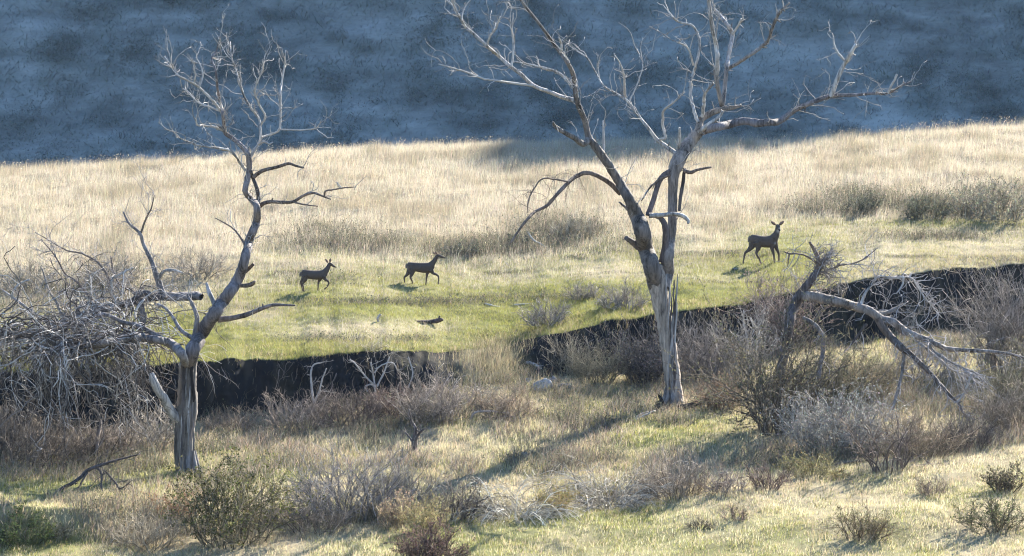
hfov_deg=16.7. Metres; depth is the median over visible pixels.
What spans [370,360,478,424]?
shrub
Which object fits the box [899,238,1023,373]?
shrub
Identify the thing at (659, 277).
dead tree
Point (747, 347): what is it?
shrub
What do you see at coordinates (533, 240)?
fallen branch
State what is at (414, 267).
deer
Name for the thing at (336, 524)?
shrub
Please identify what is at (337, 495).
shrub
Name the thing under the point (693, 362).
shrub
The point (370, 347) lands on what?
shrub
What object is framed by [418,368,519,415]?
shrub
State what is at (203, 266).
shrub
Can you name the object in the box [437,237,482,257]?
shrub
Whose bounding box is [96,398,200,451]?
shrub
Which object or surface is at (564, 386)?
rock
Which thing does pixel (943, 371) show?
shrub
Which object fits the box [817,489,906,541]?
shrub
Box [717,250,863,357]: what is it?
shrub
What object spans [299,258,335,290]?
deer
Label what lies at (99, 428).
snag
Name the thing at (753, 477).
shrub
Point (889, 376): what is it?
shrub
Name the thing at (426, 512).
shrub
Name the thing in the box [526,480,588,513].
shrub
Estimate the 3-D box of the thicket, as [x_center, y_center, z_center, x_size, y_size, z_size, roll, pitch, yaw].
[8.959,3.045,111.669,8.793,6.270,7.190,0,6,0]
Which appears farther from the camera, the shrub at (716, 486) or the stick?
the stick
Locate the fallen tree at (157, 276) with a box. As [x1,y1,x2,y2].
[0,160,203,394]
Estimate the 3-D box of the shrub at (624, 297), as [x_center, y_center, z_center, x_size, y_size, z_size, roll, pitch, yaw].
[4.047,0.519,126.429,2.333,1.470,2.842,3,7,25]
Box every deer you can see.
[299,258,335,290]
[403,251,444,284]
[742,221,783,263]
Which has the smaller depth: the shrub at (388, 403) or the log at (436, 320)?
the shrub at (388, 403)
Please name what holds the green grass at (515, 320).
on the ground at (258, 381)
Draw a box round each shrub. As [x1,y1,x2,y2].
[0,254,68,293]
[0,389,53,460]
[0,399,112,472]
[0,501,69,547]
[41,516,78,541]
[47,402,145,459]
[72,244,143,292]
[91,493,194,554]
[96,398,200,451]
[135,482,203,521]
[158,438,329,551]
[163,241,236,279]
[196,403,262,433]
[248,380,340,431]
[260,426,438,526]
[272,493,364,540]
[305,378,396,429]
[342,330,399,362]
[350,376,425,421]
[350,447,468,510]
[364,486,423,529]
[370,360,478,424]
[380,506,474,555]
[394,490,451,534]
[404,470,497,521]
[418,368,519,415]
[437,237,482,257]
[438,467,586,530]
[466,377,551,421]
[501,230,553,245]
[512,298,573,326]
[518,452,688,516]
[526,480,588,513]
[538,327,608,374]
[548,211,599,239]
[557,330,636,384]
[562,279,601,299]
[594,273,650,310]
[598,314,695,390]
[622,438,726,500]
[632,310,758,384]
[679,371,746,409]
[684,515,715,528]
[685,294,780,380]
[691,461,753,495]
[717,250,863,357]
[717,500,752,520]
[730,459,796,491]
[754,321,900,408]
[760,373,927,458]
[772,447,851,479]
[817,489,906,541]
[818,327,921,402]
[831,188,894,214]
[833,401,940,473]
[865,398,988,461]
[879,330,971,387]
[884,300,927,329]
[892,186,964,219]
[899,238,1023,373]
[909,474,953,496]
[920,408,1009,452]
[945,168,1023,224]
[947,485,1023,536]
[952,366,1023,440]
[955,330,1023,413]
[974,461,1023,492]
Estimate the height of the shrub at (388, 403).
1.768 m
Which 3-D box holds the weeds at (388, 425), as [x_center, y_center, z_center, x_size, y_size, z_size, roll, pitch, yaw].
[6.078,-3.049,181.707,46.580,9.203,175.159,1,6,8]
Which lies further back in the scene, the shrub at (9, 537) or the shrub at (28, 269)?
the shrub at (28, 269)
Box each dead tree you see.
[0,5,366,473]
[421,0,925,404]
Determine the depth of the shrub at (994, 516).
95.06 m
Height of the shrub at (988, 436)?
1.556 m
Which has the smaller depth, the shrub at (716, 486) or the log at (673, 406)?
the shrub at (716, 486)
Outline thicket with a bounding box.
[658,276,930,441]
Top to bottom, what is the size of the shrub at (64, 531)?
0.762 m
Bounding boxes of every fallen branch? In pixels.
[59,449,154,492]
[506,232,548,264]
[526,361,548,369]
[832,449,867,464]
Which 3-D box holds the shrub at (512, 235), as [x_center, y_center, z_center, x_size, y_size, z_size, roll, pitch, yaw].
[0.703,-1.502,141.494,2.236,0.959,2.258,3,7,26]
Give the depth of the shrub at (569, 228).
141.54 m
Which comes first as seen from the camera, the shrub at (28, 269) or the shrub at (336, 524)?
the shrub at (336, 524)
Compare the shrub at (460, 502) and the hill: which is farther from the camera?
the hill
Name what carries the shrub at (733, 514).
on the ground at (258, 381)
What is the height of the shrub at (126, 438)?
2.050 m
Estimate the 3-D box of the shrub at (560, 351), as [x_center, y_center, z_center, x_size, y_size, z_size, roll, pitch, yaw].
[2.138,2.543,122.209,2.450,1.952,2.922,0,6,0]
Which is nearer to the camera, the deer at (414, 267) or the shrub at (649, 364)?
the shrub at (649, 364)
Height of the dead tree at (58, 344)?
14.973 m
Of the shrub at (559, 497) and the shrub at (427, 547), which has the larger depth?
the shrub at (559, 497)
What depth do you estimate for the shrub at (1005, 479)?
100.04 m
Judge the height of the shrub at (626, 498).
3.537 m
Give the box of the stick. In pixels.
[632,410,655,420]
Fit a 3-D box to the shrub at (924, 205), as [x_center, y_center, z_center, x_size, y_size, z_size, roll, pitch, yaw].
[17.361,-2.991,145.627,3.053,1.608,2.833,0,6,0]
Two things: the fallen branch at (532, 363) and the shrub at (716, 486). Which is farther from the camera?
the fallen branch at (532, 363)
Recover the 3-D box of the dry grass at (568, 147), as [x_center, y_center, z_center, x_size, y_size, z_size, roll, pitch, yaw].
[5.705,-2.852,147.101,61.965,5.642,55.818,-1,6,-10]
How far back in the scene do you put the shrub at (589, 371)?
120.59 m
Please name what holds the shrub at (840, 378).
on the ground at (258, 381)
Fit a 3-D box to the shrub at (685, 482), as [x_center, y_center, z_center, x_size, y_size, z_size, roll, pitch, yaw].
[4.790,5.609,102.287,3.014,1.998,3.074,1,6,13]
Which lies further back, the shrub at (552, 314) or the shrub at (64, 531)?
the shrub at (552, 314)
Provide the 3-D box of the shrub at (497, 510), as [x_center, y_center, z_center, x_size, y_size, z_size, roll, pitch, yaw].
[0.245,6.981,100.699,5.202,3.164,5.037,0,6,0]
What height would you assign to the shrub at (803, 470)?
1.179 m
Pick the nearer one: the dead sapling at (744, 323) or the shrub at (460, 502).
the shrub at (460, 502)
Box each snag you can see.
[82,396,118,461]
[396,409,437,452]
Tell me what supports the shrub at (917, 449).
on the ground at (258, 381)
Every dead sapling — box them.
[304,360,332,410]
[344,351,414,391]
[732,300,758,349]
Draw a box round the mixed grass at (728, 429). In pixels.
[0,328,1023,555]
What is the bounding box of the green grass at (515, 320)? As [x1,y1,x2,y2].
[0,208,1023,372]
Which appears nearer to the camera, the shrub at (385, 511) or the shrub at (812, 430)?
the shrub at (385, 511)
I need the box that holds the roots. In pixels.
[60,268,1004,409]
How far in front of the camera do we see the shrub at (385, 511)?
99.59 m
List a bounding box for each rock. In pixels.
[531,378,552,390]
[556,383,573,390]
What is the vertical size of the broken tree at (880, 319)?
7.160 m
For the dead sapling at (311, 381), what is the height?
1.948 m
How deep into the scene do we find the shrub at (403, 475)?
101.79 m
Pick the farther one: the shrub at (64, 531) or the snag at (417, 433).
the snag at (417, 433)
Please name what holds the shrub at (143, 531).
on the ground at (258, 381)
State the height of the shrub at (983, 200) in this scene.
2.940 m
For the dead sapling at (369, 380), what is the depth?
118.37 m
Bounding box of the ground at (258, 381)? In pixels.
[0,129,1023,555]
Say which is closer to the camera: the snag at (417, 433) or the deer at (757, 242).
the snag at (417, 433)
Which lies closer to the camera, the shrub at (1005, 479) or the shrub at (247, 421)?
the shrub at (1005, 479)
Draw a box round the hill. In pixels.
[0,0,1023,170]
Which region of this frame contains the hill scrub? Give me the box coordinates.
[0,0,1023,168]
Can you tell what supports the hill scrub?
on the hill
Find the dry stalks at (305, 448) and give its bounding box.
[0,319,1023,546]
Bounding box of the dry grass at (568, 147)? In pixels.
[0,117,1023,362]
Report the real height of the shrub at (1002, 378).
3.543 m
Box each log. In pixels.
[415,315,443,323]
[469,402,527,420]
[650,390,711,409]
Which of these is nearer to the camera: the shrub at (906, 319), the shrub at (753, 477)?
the shrub at (753, 477)
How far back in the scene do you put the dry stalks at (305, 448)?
110.57 m
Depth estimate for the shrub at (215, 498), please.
98.04 m
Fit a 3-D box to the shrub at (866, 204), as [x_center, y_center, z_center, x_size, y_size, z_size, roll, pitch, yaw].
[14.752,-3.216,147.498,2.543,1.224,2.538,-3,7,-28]
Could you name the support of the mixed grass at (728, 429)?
on the ground at (258, 381)
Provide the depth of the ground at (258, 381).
119.78 m
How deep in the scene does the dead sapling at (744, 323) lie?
123.49 m
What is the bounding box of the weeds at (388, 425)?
[0,167,1023,538]
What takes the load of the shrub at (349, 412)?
on the ground at (258, 381)
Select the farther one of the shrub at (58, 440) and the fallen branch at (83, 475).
the shrub at (58, 440)
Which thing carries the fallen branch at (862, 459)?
on the ground at (258, 381)
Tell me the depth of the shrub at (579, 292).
128.70 m
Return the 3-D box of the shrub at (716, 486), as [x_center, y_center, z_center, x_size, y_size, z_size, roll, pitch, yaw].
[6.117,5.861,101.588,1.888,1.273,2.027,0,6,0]
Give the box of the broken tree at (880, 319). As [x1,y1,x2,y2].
[769,230,1023,427]
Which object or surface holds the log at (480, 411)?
on the ground at (258, 381)
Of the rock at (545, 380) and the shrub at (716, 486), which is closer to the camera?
the shrub at (716, 486)
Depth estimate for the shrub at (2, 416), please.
110.15 m
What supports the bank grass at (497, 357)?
on the ground at (258, 381)
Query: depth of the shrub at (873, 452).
103.95 m
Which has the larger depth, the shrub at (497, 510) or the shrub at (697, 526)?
the shrub at (497, 510)
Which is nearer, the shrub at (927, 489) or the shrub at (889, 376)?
the shrub at (927, 489)
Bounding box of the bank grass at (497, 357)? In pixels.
[1,257,1021,428]
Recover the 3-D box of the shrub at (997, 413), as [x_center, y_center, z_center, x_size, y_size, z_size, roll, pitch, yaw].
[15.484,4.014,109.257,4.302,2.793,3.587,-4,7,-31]
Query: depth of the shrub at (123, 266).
131.60 m
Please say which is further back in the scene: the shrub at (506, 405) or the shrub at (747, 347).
the shrub at (747, 347)
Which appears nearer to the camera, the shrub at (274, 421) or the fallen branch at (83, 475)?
the fallen branch at (83, 475)
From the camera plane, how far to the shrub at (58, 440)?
108.92 m
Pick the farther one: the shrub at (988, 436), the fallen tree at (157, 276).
the fallen tree at (157, 276)
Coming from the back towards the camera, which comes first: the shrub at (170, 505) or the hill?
the hill
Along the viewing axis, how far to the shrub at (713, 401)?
116.29 m

